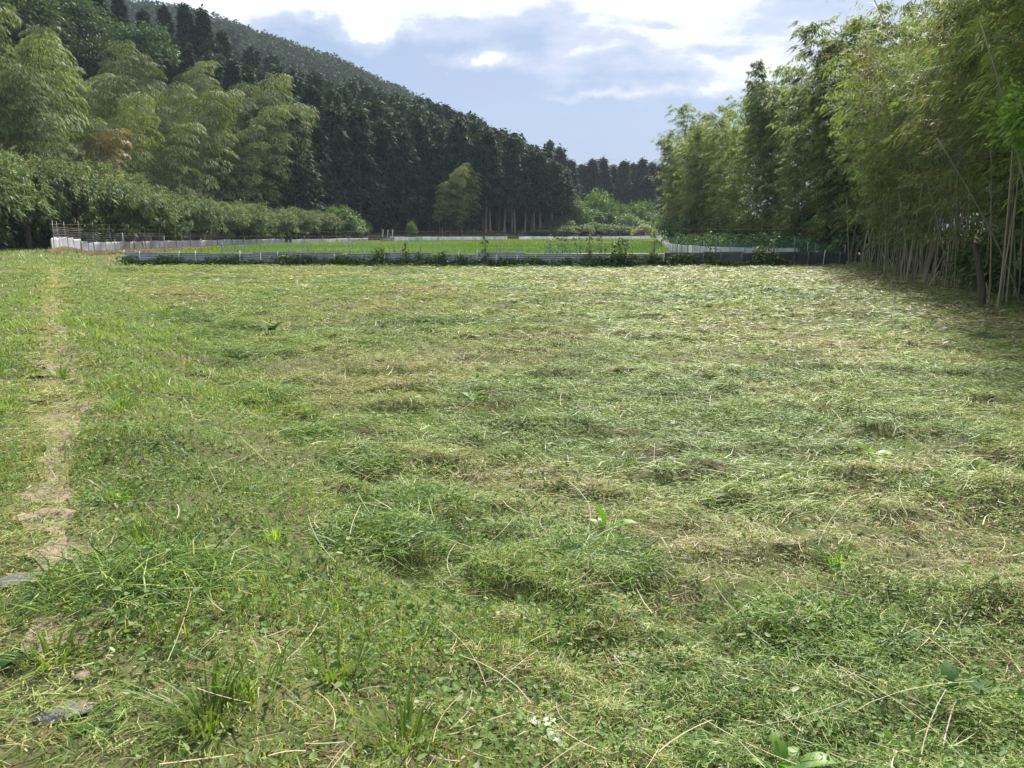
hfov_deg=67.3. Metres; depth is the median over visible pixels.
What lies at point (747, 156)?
bamboo
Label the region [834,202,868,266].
bamboo pole
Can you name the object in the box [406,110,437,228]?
cypress tree
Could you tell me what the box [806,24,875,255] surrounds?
bamboo
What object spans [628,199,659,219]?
bush
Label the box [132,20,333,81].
hills
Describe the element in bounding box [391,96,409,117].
cypress tree
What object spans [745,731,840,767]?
broadleaf weed
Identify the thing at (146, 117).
bamboo
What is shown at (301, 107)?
bamboo
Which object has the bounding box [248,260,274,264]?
vine
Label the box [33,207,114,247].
shrub
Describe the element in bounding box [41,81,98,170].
bamboo
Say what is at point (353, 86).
cypress tree
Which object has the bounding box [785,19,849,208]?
bamboo
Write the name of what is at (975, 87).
bamboo
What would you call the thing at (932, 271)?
bamboo stump
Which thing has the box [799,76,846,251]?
bamboo
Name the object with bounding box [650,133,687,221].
bamboo
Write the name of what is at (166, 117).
bamboo
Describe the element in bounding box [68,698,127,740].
broadleaf weed
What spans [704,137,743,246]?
bamboo
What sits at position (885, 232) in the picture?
bamboo pole
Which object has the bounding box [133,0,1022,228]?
sky
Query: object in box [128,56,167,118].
cedar tree
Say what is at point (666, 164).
bamboo
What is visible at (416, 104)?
cypress tree
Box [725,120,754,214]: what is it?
bamboo
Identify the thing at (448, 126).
cypress tree
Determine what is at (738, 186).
bamboo
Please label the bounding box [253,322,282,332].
broadleaf weed
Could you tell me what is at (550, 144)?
cedar tree
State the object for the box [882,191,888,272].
bamboo pole
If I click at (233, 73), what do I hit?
cedar tree
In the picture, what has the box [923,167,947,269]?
bamboo pole
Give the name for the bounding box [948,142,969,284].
bamboo pole
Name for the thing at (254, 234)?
shrub
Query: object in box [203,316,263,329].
grass heap
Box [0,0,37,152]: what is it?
bamboo
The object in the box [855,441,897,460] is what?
broadleaf weed
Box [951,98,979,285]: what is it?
bamboo pole
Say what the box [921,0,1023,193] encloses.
bamboo
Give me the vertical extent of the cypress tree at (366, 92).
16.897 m
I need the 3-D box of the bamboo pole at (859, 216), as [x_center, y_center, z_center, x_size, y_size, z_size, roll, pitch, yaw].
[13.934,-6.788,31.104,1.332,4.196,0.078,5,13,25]
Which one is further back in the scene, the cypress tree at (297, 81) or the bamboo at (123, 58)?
the cypress tree at (297, 81)
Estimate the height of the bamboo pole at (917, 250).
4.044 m
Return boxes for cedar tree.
[85,0,113,96]
[109,0,130,96]
[112,21,126,100]
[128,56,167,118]
[134,7,158,56]
[155,2,176,66]
[155,42,182,116]
[171,2,201,66]
[173,41,196,100]
[191,3,215,61]
[206,49,222,84]
[216,28,233,60]
[217,58,244,155]
[245,63,258,72]
[545,139,555,152]
[553,143,576,197]
[567,159,584,205]
[576,164,591,206]
[580,158,602,203]
[598,155,614,207]
[607,164,617,202]
[610,159,635,206]
[627,162,637,206]
[631,156,649,204]
[633,175,663,218]
[648,161,656,182]
[652,162,673,221]
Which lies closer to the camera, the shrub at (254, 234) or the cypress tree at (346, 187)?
the shrub at (254, 234)
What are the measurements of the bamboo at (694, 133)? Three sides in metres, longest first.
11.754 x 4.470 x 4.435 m
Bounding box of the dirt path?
[12,273,113,679]
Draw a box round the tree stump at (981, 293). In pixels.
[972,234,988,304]
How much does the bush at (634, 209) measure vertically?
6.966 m
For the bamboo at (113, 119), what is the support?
on the ground at (126, 662)
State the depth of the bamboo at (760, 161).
48.02 m
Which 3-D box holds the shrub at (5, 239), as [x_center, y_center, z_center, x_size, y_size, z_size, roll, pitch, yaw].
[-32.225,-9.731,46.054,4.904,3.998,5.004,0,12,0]
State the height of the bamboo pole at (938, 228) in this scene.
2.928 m
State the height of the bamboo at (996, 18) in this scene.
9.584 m
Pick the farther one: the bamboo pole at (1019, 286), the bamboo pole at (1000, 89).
the bamboo pole at (1019, 286)
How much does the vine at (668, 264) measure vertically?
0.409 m
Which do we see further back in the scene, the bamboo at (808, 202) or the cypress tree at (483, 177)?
the cypress tree at (483, 177)
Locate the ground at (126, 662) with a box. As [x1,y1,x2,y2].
[0,70,1023,767]
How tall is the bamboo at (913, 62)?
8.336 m
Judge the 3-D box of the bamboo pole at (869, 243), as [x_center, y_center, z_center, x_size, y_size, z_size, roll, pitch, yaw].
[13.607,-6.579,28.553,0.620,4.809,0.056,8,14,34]
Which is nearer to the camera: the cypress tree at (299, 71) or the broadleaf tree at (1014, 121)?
the broadleaf tree at (1014, 121)
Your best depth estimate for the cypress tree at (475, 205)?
114.00 m
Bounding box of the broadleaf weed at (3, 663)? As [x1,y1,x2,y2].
[0,646,38,667]
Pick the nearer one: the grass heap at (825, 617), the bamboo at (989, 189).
the grass heap at (825, 617)
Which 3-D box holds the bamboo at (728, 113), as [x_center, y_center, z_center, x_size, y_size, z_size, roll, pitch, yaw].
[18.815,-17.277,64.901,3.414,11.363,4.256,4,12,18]
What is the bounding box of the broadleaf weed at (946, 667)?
[928,660,992,714]
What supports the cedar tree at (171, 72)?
on the ground at (126, 662)
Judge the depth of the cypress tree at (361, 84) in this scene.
154.56 m
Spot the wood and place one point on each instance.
(335, 69)
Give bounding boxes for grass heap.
[0,521,276,641]
[162,303,213,312]
[176,328,238,339]
[179,339,266,358]
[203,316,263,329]
[207,374,314,404]
[270,414,363,447]
[286,429,413,477]
[295,491,474,567]
[332,467,493,529]
[428,314,487,324]
[501,508,691,596]
[682,396,777,425]
[701,569,941,675]
[868,453,1021,508]
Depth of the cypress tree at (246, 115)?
94.80 m
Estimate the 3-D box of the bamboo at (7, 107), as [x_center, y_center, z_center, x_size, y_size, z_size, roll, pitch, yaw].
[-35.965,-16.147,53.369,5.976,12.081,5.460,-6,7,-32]
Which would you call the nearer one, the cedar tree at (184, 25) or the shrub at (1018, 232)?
the shrub at (1018, 232)
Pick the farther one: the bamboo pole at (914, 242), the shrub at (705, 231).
the shrub at (705, 231)
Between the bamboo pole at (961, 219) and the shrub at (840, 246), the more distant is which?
the shrub at (840, 246)
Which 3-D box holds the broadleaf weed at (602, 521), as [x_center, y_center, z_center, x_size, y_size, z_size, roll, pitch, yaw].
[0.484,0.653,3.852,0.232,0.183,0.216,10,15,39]
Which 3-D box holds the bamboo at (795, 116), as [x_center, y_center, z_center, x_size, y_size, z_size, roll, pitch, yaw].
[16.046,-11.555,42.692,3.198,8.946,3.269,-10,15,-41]
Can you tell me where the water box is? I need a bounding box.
[379,229,394,240]
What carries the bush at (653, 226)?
on the ground at (126, 662)
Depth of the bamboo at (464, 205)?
102.38 m
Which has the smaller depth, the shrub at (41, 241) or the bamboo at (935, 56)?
the bamboo at (935, 56)
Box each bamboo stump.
[927,258,938,282]
[986,282,990,303]
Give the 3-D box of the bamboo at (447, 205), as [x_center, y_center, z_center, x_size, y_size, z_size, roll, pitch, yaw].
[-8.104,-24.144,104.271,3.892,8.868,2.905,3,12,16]
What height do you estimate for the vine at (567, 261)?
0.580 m
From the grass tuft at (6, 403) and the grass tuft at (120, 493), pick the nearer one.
the grass tuft at (120, 493)
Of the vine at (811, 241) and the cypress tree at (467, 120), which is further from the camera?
the cypress tree at (467, 120)
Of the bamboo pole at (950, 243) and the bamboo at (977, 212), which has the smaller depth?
the bamboo pole at (950, 243)
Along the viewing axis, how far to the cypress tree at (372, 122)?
103.43 m
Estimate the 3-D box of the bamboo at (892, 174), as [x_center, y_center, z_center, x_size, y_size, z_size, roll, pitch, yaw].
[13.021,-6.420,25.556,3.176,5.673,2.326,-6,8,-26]
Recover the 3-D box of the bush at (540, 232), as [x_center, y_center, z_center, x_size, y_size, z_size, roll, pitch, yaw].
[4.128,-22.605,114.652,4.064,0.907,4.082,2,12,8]
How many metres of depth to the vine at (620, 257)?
30.46 m
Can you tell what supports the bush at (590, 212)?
on the ground at (126, 662)
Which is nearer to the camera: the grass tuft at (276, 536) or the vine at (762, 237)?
the grass tuft at (276, 536)
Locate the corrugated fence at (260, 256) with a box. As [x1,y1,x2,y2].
[122,233,663,266]
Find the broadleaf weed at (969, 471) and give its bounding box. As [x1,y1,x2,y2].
[951,468,973,476]
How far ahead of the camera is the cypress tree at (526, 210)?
119.29 m
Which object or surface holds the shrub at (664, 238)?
on the ground at (126, 662)
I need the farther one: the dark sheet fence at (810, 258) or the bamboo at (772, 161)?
the bamboo at (772, 161)
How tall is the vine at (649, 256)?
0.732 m
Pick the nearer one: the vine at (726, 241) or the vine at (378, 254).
the vine at (378, 254)
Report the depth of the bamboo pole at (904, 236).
22.42 m
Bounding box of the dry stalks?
[56,311,1023,767]
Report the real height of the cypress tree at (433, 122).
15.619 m
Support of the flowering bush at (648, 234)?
on the ground at (126, 662)
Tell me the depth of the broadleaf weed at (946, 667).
2.52 m
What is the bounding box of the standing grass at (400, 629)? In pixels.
[0,247,1023,767]
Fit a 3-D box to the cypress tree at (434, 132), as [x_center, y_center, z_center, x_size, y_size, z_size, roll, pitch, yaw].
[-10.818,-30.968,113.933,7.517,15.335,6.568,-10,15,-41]
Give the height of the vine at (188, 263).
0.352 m
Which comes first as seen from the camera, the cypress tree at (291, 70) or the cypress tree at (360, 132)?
the cypress tree at (360, 132)
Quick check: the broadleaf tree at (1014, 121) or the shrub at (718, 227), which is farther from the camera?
the shrub at (718, 227)
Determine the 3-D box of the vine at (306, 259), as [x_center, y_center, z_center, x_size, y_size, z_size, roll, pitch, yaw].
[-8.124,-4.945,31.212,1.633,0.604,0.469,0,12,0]
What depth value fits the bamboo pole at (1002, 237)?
17.85 m
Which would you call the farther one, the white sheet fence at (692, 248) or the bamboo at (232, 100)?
the bamboo at (232, 100)
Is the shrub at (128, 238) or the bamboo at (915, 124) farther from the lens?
the shrub at (128, 238)
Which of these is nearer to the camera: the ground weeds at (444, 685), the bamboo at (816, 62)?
the ground weeds at (444, 685)
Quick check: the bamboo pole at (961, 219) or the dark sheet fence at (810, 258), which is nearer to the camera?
the bamboo pole at (961, 219)
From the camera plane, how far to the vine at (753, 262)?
30.85 m
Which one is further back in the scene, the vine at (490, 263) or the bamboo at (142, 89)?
the bamboo at (142, 89)
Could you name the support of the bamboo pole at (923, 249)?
on the ground at (126, 662)
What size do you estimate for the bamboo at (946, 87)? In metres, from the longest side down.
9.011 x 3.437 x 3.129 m
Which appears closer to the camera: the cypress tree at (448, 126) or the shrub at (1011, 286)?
the shrub at (1011, 286)
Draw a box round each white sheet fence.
[38,221,284,250]
[291,229,367,243]
[391,231,437,240]
[438,229,506,240]
[519,229,659,239]
[662,238,797,252]
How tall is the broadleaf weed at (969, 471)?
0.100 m
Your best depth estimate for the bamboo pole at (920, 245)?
24.07 m
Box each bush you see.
[322,205,368,237]
[349,220,372,237]
[406,220,418,234]
[528,229,549,234]
[543,217,575,228]
[544,227,557,231]
[549,196,588,226]
[550,225,580,236]
[568,224,594,235]
[577,207,604,225]
[579,198,596,214]
[582,188,613,213]
[582,221,607,235]
[589,208,621,224]
[599,223,634,235]
[601,194,633,218]
[606,213,644,227]
[619,202,652,223]
[620,225,636,235]
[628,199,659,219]
[629,223,653,235]
[639,211,662,235]
[639,219,656,235]
[646,229,658,235]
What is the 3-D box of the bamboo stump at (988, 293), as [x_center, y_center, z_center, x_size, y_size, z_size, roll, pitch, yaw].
[9.486,-1.729,15.296,0.040,0.568,0.196,-6,13,-26]
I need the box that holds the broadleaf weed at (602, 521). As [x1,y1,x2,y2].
[588,500,637,539]
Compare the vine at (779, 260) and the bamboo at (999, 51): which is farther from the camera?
the vine at (779, 260)
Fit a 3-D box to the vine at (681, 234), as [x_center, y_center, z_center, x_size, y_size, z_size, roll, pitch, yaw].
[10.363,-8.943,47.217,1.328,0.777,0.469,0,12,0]
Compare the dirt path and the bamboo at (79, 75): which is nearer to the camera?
the dirt path
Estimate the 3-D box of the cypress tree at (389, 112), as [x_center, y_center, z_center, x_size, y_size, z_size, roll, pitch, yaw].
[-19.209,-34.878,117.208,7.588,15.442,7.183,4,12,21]
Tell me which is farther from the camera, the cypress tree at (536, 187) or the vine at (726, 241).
the cypress tree at (536, 187)
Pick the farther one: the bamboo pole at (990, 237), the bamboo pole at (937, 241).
the bamboo pole at (937, 241)
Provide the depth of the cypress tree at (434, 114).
128.56 m
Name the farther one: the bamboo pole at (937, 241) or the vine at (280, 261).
the vine at (280, 261)
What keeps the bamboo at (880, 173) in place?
on the ground at (126, 662)
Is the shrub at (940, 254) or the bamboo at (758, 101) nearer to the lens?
the shrub at (940, 254)
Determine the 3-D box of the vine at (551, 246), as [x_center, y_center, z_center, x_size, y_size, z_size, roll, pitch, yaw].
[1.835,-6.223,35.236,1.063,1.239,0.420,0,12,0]
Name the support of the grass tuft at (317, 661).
on the ground at (126, 662)
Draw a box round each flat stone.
[0,572,41,588]
[32,700,93,724]
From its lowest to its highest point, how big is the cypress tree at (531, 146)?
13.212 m
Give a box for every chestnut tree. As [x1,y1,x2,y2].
[0,146,60,222]
[0,148,96,248]
[1,153,147,240]
[68,169,179,240]
[122,184,202,240]
[163,193,228,240]
[197,199,253,238]
[224,199,281,238]
[247,207,301,238]
[280,205,323,238]
[303,210,344,238]
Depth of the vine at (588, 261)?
30.32 m
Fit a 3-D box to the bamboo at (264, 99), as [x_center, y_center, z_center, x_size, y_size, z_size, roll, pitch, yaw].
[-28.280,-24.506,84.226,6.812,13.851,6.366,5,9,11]
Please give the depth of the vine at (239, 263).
31.50 m
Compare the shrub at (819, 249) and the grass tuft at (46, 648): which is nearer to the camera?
the grass tuft at (46, 648)
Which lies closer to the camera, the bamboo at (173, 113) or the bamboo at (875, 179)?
the bamboo at (875, 179)
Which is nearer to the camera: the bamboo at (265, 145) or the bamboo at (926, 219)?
the bamboo at (926, 219)
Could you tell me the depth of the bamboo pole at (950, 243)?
20.63 m
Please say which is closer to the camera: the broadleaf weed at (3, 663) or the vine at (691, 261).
the broadleaf weed at (3, 663)
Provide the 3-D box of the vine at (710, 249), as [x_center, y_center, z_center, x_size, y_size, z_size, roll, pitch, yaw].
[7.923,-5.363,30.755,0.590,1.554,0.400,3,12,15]
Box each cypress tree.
[186,50,226,145]
[198,37,228,74]
[230,61,258,161]
[232,53,241,62]
[235,81,263,193]
[241,44,267,73]
[253,68,268,80]
[257,71,281,90]
[259,89,299,206]
[260,107,329,233]
[262,51,281,73]
[264,143,319,207]
[266,60,285,80]
[281,66,303,87]
[285,71,307,98]
[288,100,343,231]
[289,64,309,83]
[298,78,326,115]
[304,117,343,232]
[305,69,326,97]
[320,101,366,231]
[322,84,345,122]
[324,77,338,92]
[329,143,364,213]
[333,84,353,108]
[337,104,390,233]
[343,98,386,224]
[345,76,363,101]
[353,75,366,83]
[353,79,364,100]
[360,82,375,101]
[362,117,406,230]
[364,118,410,232]
[365,96,386,129]
[368,90,389,108]
[375,88,388,99]
[380,102,392,126]
[380,127,430,232]
[385,117,432,229]
[387,91,405,106]
[387,105,400,115]
[389,111,406,127]
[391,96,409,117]
[404,101,424,117]
[404,101,434,129]
[405,106,431,143]
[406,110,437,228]
[407,134,447,231]
[412,93,428,110]
[425,97,433,109]
[425,108,440,120]
[426,138,469,231]
[427,113,443,127]
[427,121,447,139]
[428,102,446,123]
[429,126,464,229]
[440,115,484,232]
[441,104,456,122]
[444,120,456,130]
[454,110,468,119]
[463,114,473,132]
[463,155,484,226]
[465,122,506,231]
[466,113,483,125]
[467,116,495,225]
[469,122,500,229]
[478,138,509,230]
[483,147,522,231]
[487,148,518,230]
[487,209,507,215]
[493,128,505,225]
[493,211,523,218]
[499,145,537,232]
[501,134,530,231]
[505,130,530,222]
[515,153,543,231]
[518,144,538,223]
[518,151,543,230]
[520,145,555,230]
[523,161,559,229]
[526,145,541,225]
[529,212,550,225]
[536,177,567,215]
[539,158,573,226]
[540,143,565,228]
[540,164,579,220]
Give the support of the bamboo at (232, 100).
on the ground at (126, 662)
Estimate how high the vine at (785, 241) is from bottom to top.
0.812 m
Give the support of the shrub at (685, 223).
on the ground at (126, 662)
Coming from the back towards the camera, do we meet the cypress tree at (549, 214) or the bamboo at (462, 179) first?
the cypress tree at (549, 214)
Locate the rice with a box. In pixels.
[154,238,668,253]
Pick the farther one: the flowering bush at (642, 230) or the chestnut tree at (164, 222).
the flowering bush at (642, 230)
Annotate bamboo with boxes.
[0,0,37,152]
[0,56,45,150]
[0,62,33,163]
[0,65,76,170]
[0,90,11,154]
[0,92,34,161]
[1,32,102,177]
[1,81,55,159]
[1,105,48,169]
[8,24,72,141]
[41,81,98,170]
[44,66,86,144]
[68,116,128,179]
[69,73,115,160]
[71,128,132,179]
[74,75,138,182]
[87,59,138,141]
[95,39,149,169]
[95,94,138,159]
[101,91,168,195]
[108,108,156,184]
[127,53,172,168]
[129,105,187,194]
[131,84,178,185]
[148,89,177,151]
[148,122,206,202]
[155,81,218,201]
[155,92,201,171]
[163,88,232,200]
[165,90,192,161]
[169,65,205,122]
[175,60,219,159]
[184,88,245,200]
[185,98,236,201]
[191,76,228,153]
[203,82,261,204]
[215,125,268,206]
[220,118,247,178]
[223,141,270,208]
[229,96,284,198]
[230,89,282,200]
[235,71,294,205]
[237,104,294,204]
[237,107,298,208]
[250,102,307,202]
[250,132,297,207]
[254,106,319,192]
[262,120,312,205]
[432,181,450,236]
[440,173,464,236]
[441,166,468,234]
[449,162,474,236]
[453,196,468,228]
[462,172,481,221]
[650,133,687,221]
[657,129,686,217]
[659,145,683,226]
[660,149,685,220]
[665,103,712,222]
[665,160,685,226]
[666,125,693,217]
[671,143,703,231]
[674,123,716,220]
[681,119,725,237]
[681,141,707,233]
[684,121,709,202]
[687,105,733,227]
[689,143,721,243]
[691,141,721,211]
[692,115,741,240]
[699,119,745,238]
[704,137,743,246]
[709,95,758,243]
[715,109,751,214]
[724,80,772,212]
[725,97,777,231]
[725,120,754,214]
[726,135,761,215]
[727,135,762,247]
[733,96,794,244]
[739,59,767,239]
[742,83,799,247]
[743,87,797,247]
[747,82,804,225]
[748,113,796,220]
[752,94,794,209]
[758,51,814,246]
[760,84,811,251]
[770,63,819,251]
[775,90,819,251]
[777,88,818,230]
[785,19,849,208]
[789,92,820,216]
[793,66,836,250]
[796,94,834,248]
[797,30,860,251]
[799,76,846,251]
[801,72,857,244]
[802,52,853,209]
[802,96,845,228]
[803,70,879,264]
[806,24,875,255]
[807,106,851,251]
[809,21,877,260]
[815,34,883,260]
[815,52,910,271]
[815,56,841,156]
[815,113,857,250]
[816,1,897,260]
[822,45,926,244]
[823,0,935,274]
[826,2,916,261]
[829,82,881,225]
[833,20,922,250]
[833,31,903,188]
[837,51,914,267]
[838,45,945,275]
[841,52,912,263]
[841,96,902,268]
[847,75,895,225]
[847,132,894,264]
[850,67,913,241]
[852,74,924,269]
[860,102,932,253]
[861,46,954,272]
[861,82,933,275]
[864,49,950,276]
[866,69,942,250]
[869,62,954,277]
[869,151,927,252]
[870,28,936,248]
[870,47,950,274]
[872,7,991,283]
[875,30,955,252]
[886,0,1023,290]
[887,60,955,272]
[888,0,1009,281]
[888,39,966,278]
[889,0,1019,283]
[890,0,1022,217]
[891,0,976,274]
[891,0,1022,286]
[895,1,1003,280]
[907,27,979,202]
[910,0,1016,281]
[910,46,1006,251]
[912,0,1023,297]
[920,1,1022,283]
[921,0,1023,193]
[924,0,1023,299]
[931,3,1020,267]
[931,8,1023,182]
[942,136,1002,240]
[946,0,1023,299]
[947,0,1023,150]
[951,30,1019,241]
[955,127,1005,253]
[957,14,1023,138]
[958,4,1023,88]
[962,122,1007,225]
[963,0,1023,215]
[967,37,1023,295]
[984,3,1023,101]
[986,0,1023,145]
[990,14,1023,93]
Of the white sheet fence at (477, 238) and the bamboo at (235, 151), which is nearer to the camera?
the bamboo at (235, 151)
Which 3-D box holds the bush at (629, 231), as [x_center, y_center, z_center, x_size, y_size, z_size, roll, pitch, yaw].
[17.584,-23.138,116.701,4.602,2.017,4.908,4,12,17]
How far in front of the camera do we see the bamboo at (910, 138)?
20.42 m
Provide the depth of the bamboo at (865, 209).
30.93 m
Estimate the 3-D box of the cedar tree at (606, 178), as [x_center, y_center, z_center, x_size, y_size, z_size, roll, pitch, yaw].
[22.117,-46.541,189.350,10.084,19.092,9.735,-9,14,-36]
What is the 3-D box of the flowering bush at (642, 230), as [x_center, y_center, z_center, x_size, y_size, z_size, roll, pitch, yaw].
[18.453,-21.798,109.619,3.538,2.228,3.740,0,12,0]
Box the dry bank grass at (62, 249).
[47,242,285,255]
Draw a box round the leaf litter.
[244,261,1023,355]
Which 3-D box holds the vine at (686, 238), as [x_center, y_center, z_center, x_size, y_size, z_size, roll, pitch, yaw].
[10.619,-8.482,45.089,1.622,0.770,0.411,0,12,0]
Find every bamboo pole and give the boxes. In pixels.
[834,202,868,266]
[843,163,868,264]
[846,197,848,261]
[848,193,862,264]
[861,170,881,264]
[864,192,880,268]
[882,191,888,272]
[884,165,886,274]
[885,135,897,267]
[891,201,901,275]
[896,149,905,273]
[898,168,911,273]
[898,192,908,279]
[906,182,922,281]
[909,125,943,271]
[913,181,924,277]
[913,192,941,280]
[914,162,929,275]
[919,148,921,275]
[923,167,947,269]
[924,118,971,284]
[926,176,947,284]
[929,209,948,268]
[930,205,971,285]
[936,138,1019,301]
[938,128,1003,277]
[941,119,967,283]
[944,103,966,287]
[944,183,952,279]
[947,121,991,271]
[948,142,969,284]
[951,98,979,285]
[961,137,1003,282]
[968,174,981,269]
[979,20,1023,182]
[988,139,991,300]
[996,143,1013,307]
[997,175,1008,289]
[1001,160,1016,301]
[1005,149,1021,304]
[1018,193,1023,298]
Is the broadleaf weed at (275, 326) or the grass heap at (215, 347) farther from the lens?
the broadleaf weed at (275, 326)
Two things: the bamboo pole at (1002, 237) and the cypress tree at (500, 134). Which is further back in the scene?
the cypress tree at (500, 134)
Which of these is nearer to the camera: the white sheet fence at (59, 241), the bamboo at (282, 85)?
the white sheet fence at (59, 241)
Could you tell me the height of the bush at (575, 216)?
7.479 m
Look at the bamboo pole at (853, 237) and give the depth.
31.58 m
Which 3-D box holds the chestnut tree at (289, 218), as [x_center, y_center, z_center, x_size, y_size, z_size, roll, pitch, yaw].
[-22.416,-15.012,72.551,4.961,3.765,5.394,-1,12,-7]
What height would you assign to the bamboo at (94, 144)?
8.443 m
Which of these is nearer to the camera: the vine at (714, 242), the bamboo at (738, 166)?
the vine at (714, 242)
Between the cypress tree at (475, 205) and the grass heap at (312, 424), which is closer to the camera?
the grass heap at (312, 424)
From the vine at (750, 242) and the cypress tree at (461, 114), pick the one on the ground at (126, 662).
the cypress tree at (461, 114)
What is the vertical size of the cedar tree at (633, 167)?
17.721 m
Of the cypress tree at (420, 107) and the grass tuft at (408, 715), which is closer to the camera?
the grass tuft at (408, 715)
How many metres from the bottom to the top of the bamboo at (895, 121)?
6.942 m
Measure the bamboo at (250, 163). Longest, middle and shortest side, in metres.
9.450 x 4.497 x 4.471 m
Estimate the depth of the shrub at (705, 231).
63.66 m
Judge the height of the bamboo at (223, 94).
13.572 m
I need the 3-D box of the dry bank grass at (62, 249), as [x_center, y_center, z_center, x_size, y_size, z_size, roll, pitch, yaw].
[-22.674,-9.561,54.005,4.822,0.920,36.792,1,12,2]
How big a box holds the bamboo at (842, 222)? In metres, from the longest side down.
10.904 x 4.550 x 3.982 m
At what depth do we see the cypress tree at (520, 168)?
112.66 m
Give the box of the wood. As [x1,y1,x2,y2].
[107,0,420,100]
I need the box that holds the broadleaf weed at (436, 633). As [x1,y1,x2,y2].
[411,619,455,639]
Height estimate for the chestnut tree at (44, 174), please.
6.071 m
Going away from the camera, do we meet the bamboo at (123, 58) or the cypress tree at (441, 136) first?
the bamboo at (123, 58)
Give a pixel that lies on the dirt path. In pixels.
(56, 551)
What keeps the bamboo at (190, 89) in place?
on the ground at (126, 662)
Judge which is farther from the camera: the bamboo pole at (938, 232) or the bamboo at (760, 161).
the bamboo at (760, 161)
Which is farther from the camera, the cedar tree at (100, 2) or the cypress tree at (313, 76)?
the cypress tree at (313, 76)
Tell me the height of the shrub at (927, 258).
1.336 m
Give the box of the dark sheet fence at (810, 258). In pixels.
[664,229,846,265]
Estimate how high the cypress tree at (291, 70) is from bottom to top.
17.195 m
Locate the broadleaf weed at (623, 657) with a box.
[608,645,645,665]
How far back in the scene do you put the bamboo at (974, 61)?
15.63 m
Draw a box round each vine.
[110,254,144,264]
[124,259,150,264]
[141,255,177,265]
[151,256,181,265]
[161,257,190,264]
[174,260,198,264]
[191,257,213,265]
[194,259,221,265]
[211,254,235,264]
[219,253,247,265]
[238,259,261,264]
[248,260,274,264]
[258,253,288,264]
[266,254,301,265]
[284,254,310,265]
[296,254,323,265]
[312,257,336,265]
[320,257,348,265]
[325,252,356,265]
[344,255,368,265]
[360,259,378,265]
[364,247,393,265]
[369,258,402,265]
[380,259,406,264]
[388,257,420,265]
[399,243,408,264]
[400,251,437,265]
[418,254,448,266]
[423,250,455,266]
[441,253,471,266]
[446,260,477,266]
[471,256,495,265]
[478,234,488,264]
[479,261,501,266]
[484,255,516,266]
[496,258,525,267]
[511,255,544,266]
[523,257,553,267]
[537,260,563,266]
[542,234,559,253]
[551,256,588,266]
[552,235,571,253]
[564,261,591,266]
[565,234,583,253]
[580,258,605,266]
[582,234,595,266]
[592,254,623,266]
[593,235,607,252]
[602,251,641,267]
[604,238,636,267]
[612,255,646,267]
[620,257,646,266]
[640,252,668,265]
[646,256,673,265]
[648,230,659,265]
[650,261,681,265]
[664,254,690,265]
[670,232,688,243]
[672,253,696,265]
[675,253,704,265]
[679,234,705,244]
[690,233,714,245]
[695,257,727,265]
[696,259,719,265]
[702,231,716,264]
[703,233,727,245]
[708,259,737,265]
[715,232,738,246]
[727,260,757,266]
[729,233,755,246]
[739,233,763,246]
[740,258,767,266]
[746,253,774,265]
[749,244,777,265]
[751,233,774,246]
[762,253,787,265]
[763,233,788,247]
[768,258,798,265]
[769,231,779,264]
[777,233,797,247]
[787,233,810,247]
[798,234,824,248]
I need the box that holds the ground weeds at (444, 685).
[0,269,1023,767]
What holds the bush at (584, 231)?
on the ground at (126, 662)
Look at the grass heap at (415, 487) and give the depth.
4.16 m
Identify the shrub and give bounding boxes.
[0,210,69,247]
[0,213,43,247]
[0,214,17,245]
[8,212,87,247]
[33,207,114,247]
[63,222,108,242]
[86,216,143,242]
[100,193,169,241]
[135,184,199,240]
[164,203,200,239]
[171,191,234,240]
[195,226,235,239]
[225,193,282,239]
[248,208,285,238]
[278,226,310,240]
[653,209,687,242]
[659,219,676,241]
[669,211,694,244]
[670,205,715,245]
[697,198,755,246]
[698,217,739,245]
[718,217,759,247]
[741,215,772,247]
[754,223,791,247]
[771,199,816,251]
[799,217,862,258]
[803,202,870,259]
[822,233,866,253]
[834,206,944,255]
[861,239,903,262]
[866,236,902,264]
[901,247,921,268]
[913,244,945,273]
[919,241,959,272]
[921,230,980,272]
[938,230,1023,288]
[945,238,1006,283]
[956,238,1020,292]
[965,191,1023,246]
[975,224,1023,293]
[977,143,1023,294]
[986,142,1023,236]
[997,261,1023,294]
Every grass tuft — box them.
[0,394,33,410]
[0,607,115,673]
[41,362,80,378]
[87,470,147,502]
[93,389,149,412]
[94,506,187,545]
[117,648,282,749]
[182,620,319,707]
[248,507,316,543]
[278,618,406,689]
[346,671,465,767]
[804,533,871,569]
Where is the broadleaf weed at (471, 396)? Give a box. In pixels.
[458,390,485,400]
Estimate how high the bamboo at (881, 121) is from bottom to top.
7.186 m
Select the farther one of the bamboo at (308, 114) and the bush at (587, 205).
the bush at (587, 205)
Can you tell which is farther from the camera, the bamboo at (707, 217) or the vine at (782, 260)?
the bamboo at (707, 217)
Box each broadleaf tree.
[0,0,79,104]
[0,24,17,56]
[26,0,110,108]
[40,0,118,90]
[40,32,130,108]
[80,16,186,126]
[966,76,1023,161]
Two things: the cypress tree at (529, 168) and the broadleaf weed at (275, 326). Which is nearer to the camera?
the broadleaf weed at (275, 326)
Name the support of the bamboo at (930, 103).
on the ground at (126, 662)
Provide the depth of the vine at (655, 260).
30.73 m
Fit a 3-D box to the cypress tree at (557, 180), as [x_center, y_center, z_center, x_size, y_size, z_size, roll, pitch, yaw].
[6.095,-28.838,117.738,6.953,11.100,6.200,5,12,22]
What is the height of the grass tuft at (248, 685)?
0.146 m
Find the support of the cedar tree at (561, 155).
on the ground at (126, 662)

